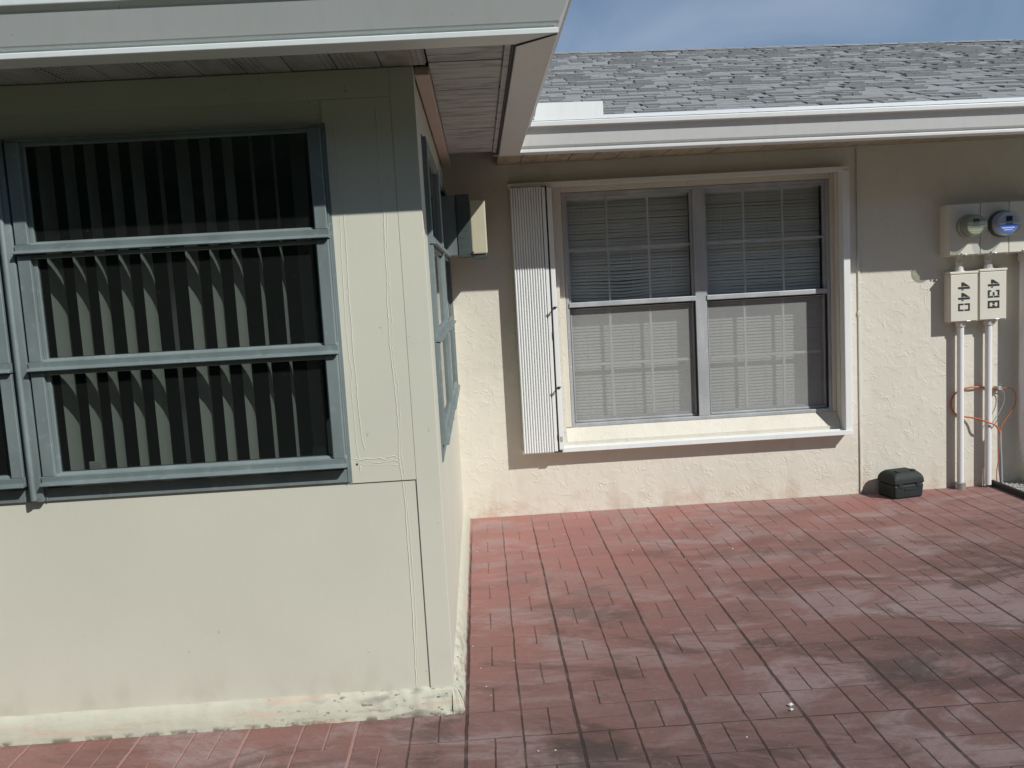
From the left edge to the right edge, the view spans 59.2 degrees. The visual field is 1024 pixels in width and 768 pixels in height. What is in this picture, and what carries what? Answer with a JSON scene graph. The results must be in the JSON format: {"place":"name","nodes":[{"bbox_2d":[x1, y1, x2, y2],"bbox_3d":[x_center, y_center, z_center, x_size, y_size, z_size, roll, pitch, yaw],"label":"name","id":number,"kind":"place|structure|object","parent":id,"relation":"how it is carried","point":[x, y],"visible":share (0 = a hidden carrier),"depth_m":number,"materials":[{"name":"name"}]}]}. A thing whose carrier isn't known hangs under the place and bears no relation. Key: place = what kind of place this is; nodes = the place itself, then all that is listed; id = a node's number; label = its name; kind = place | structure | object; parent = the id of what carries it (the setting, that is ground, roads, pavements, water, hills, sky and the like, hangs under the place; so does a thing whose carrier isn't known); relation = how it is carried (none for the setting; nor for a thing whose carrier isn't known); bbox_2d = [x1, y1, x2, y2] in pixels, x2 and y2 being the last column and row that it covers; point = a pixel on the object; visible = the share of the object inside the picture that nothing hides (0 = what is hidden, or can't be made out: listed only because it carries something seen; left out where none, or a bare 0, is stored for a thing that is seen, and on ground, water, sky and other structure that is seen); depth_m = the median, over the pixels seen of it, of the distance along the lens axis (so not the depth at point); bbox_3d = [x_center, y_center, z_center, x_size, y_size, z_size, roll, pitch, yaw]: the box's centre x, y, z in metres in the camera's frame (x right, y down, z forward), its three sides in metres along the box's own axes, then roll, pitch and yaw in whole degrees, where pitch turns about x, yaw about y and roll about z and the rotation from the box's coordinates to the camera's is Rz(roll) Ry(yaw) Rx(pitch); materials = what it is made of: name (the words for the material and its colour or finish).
{"place":"outdoors","nodes":[
{"label":"outdoors","id":0,"kind":"place"},
{"bbox_2d":[0,485,1023,767],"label":"patio","id":1,"kind":"structure","parent":0,"point":[870,631],"depth_m":3.86,"materials":[{"name":"red brick"}]},
{"bbox_2d":[877,467,923,498],"bbox_3d":[2.697,0.681,6.251,0.242,0.190,0.192,-5,7,-14],"label":"tool case","id":2,"kind":"object","parent":1,"relation":"on","point":[900,483],"visible":1,"depth_m":6.17,"materials":[{"name":"black plastic"}]},
{"bbox_2d":[955,322,965,489],"bbox_3d":[3.130,0.154,6.286,0.072,1.180,0.072,-3,7,-2],"label":"conduit pipe","id":3,"kind":"object","parent":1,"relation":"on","point":[960,483],"visible":0.98,"depth_m":6.27,"materials":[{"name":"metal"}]},
{"bbox_2d":[555,0,1023,51],"label":"sky","id":4,"kind":"structure","parent":0,"point":[589,25],"materials":[{"name":"blue"}]},
{"bbox_2d":[1003,481,1023,490],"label":"gravel","id":5,"kind":"structure","parent":0,"point":[1018,485],"depth_m":6.32,"materials":[{"name":"white gravel"}]},
{"bbox_2d":[998,431,1002,482],"bbox_3d":[3.430,0.527,6.320,0.041,0.401,0.022,-6,7,-26],"label":"cable","id":6,"kind":"object","parent":5,"relation":"on","point":[1000,467],"visible":0.94,"depth_m":6.31,"materials":[{"name":"grey plastic"}]},
{"label":"ground","id":7,"kind":"structure","parent":0,"visible":0},
{"bbox_2d":[0,0,1023,746],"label":"house","id":8,"kind":"structure","parent":7,"relation":"on","point":[268,588],"depth_m":3.45,"materials":[{"name":"beige paint"}]},
{"bbox_2d":[0,387,10,473],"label":"vertical blind","id":9,"kind":"object","parent":8,"relation":"attached to","point":[4,439],"visible":0.06,"depth_m":3.38,"materials":[{"name":"plastic"}]},
{"bbox_2d":[0,253,34,503],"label":"window","id":10,"kind":"structure","parent":8,"relation":"in","point":[14,488],"depth_m":3.26,"materials":[{"name":"metal"}]},
{"bbox_2d":[3,123,352,501],"bbox_3d":[-1.197,-0.250,3.282,1.134,1.311,0.126,-3,7,-2],"label":"window","id":11,"kind":"structure","parent":8,"relation":"in","point":[59,484],"depth_m":3.26,"materials":[{"name":"metal"}]},
{"bbox_2d":[35,133,328,469],"bbox_3d":[-1.205,-0.316,3.377,1.025,1.285,0.094,-3,7,-2],"label":"vertical blind","id":12,"kind":"object","parent":8,"relation":"attached to","point":[61,313],"visible":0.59,"depth_m":3.37,"materials":[{"name":"plastic"}]},
{"bbox_2d":[421,134,455,462],"bbox_3d":[-0.350,-0.395,4.207,0.076,1.326,1.135,-3,7,-2],"label":"window","id":13,"kind":"structure","parent":8,"relation":"in","point":[441,328],"depth_m":4.10,"materials":[{"name":"metal"}]},
{"bbox_2d":[439,175,459,408],"bbox_3d":[-0.395,-0.529,5.394,0.076,1.326,1.155,-3,7,-2],"label":"window","id":14,"kind":"structure","parent":8,"relation":"in","point":[456,387],"depth_m":5.64,"materials":[{"name":"metal"}]},
{"bbox_2d":[430,194,487,259],"bbox_3d":[-0.346,-0.975,5.704,0.362,0.396,0.512,-3,7,-2],"label":"air conditioner","id":15,"kind":"object","parent":8,"relation":"attached to","point":[464,224],"visible":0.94,"depth_m":5.47,"materials":[{"name":"grey metal"}]},
{"bbox_2d":[566,193,693,416],"bbox_3d":[0.833,-0.548,6.350,0.860,1.575,0.034,-3,7,-2],"label":"mini blind","id":16,"kind":"object","parent":8,"relation":"attached to","point":[590,395],"visible":0.88,"depth_m":6.35,"materials":[{"name":"plastic"}]},
{"bbox_2d":[508,166,853,454],"bbox_3d":[1.168,-0.489,6.104,2.294,1.824,0.157,-3,7,-2],"label":"storm shutter","id":17,"kind":"object","parent":8,"relation":"attached to","point":[533,257],"visible":1,"depth_m":6.07,"materials":[{"name":"white metal"}]},
{"bbox_2d":[555,172,839,441],"bbox_3d":[1.294,-0.527,6.268,1.927,1.784,0.152,-3,7,-2],"label":"window","id":18,"kind":"structure","parent":8,"relation":"in","point":[703,419],"depth_m":6.28,"materials":[{"name":"grey metal"}]},
{"bbox_2d":[705,186,821,408],"bbox_3d":[1.773,-0.604,6.379,0.832,1.575,0.034,-3,7,-2],"label":"mini blind","id":19,"kind":"object","parent":8,"relation":"attached to","point":[802,387],"visible":0.83,"depth_m":6.38,"materials":[{"name":"plastic"}]},
{"bbox_2d":[856,149,862,493],"bbox_3d":[2.405,-0.409,6.234,0.024,2.390,0.011,-3,7,-2],"label":"wire moulding","id":20,"kind":"object","parent":8,"relation":"attached to","point":[859,311],"visible":1,"depth_m":6.23,"materials":[{"name":"paint"}]},
{"bbox_2d":[943,256,978,322],"bbox_3d":[3.085,-0.650,6.191,0.197,0.450,0.095,-3,7,-2],"label":"breaker box","id":21,"kind":"object","parent":8,"relation":"attached to","point":[960,294],"visible":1,"depth_m":6.16,"materials":[{"name":"beige metal"}]},
{"bbox_2d":[950,274,977,321],"bbox_3d":[3.090,-0.590,6.156,0.187,0.318,0.007,-3,7,-2],"label":"door","id":22,"kind":"structure","parent":21,"relation":"in","point":[963,287],"depth_m":6.15,"materials":[{"name":"beige metal"}]},
{"bbox_2d":[939,201,1023,259],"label":"meter enclosure","id":23,"kind":"object","parent":8,"relation":"attached to","point":[953,242],"visible":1,"depth_m":6.07,"materials":[{"name":"beige metal"}]},
{"bbox_2d":[956,214,985,238],"bbox_3d":[3.067,-1.052,5.992,0.162,0.162,0.122,-3,7,-2],"label":"electric meter","id":24,"kind":"object","parent":23,"relation":"attached to","point":[968,226],"visible":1,"depth_m":5.97,"materials":[{"name":"glass"}]},
{"bbox_2d":[988,210,1021,236],"bbox_3d":[3.288,-1.070,5.999,0.178,0.178,0.122,-3,7,-2],"label":"electric meter","id":25,"kind":"object","parent":23,"relation":"attached to","point":[1003,223],"visible":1,"depth_m":5.97,"materials":[{"name":"grey glass"}]},
{"bbox_2d":[983,320,993,484],"bbox_3d":[3.327,0.131,6.291,0.062,1.162,0.062,-3,7,-2],"label":"conduit pipe","id":26,"kind":"object","parent":8,"relation":"attached to","point":[988,324],"visible":0.97,"depth_m":6.28,"materials":[{"name":"white plastic"}]},
{"bbox_2d":[972,254,1006,320],"bbox_3d":[3.286,-0.667,6.197,0.194,0.456,0.095,-3,7,-2],"label":"breaker box","id":27,"kind":"object","parent":8,"relation":"attached to","point":[991,293],"visible":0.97,"depth_m":6.16,"materials":[{"name":"beige metal"}]},
{"bbox_2d":[979,271,1005,319],"bbox_3d":[3.291,-0.607,6.161,0.184,0.324,0.007,-3,7,-2],"label":"door","id":28,"kind":"structure","parent":27,"relation":"in","point":[992,284],"depth_m":6.16,"materials":[{"name":"beige metal"}]},
{"bbox_2d":[994,384,1001,390],"bbox_3d":[3.401,0.021,6.295,0.033,0.051,0.062,-3,7,-2],"label":"cable clamp","id":29,"kind":"object","parent":8,"relation":"attached to","point":[999,388],"visible":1,"depth_m":6.28,"materials":[{"name":"metal"}]},
{"bbox_2d":[950,386,1000,434],"bbox_3d":[3.243,0.198,6.295,0.333,0.361,0.086,-3,7,-2],"label":"cable","id":30,"kind":"object","parent":29,"relation":"attached to","point":[995,425],"visible":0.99,"depth_m":6.30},
{"bbox_2d":[992,390,1004,422],"bbox_3d":[3.390,0.169,6.295,0.125,0.264,0.022,-5,7,-18],"label":"cable","id":31,"kind":"object","parent":29,"relation":"attached to","point":[1001,407],"visible":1,"depth_m":6.30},
{"bbox_2d":[996,387,1015,480],"bbox_3d":[3.459,0.363,6.312,0.137,0.684,0.047,-3,7,-2],"label":"cable","id":32,"kind":"object","parent":29,"relation":"attached to","point":[1001,428],"visible":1,"depth_m":6.29,"materials":[{"name":"plastic"}]},
{"bbox_2d":[1018,253,1023,464],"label":"conduit pipe","id":33,"kind":"object","parent":8,"relation":"attached to","point":[1021,350],"visible":0.99,"depth_m":6.21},
{"bbox_2d":[990,480,1023,498],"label":"edging","id":34,"kind":"object","parent":7,"relation":"on","point":[1008,489],"visible":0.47,"depth_m":6.19,"materials":[{"name":"black plastic"}]}
]}

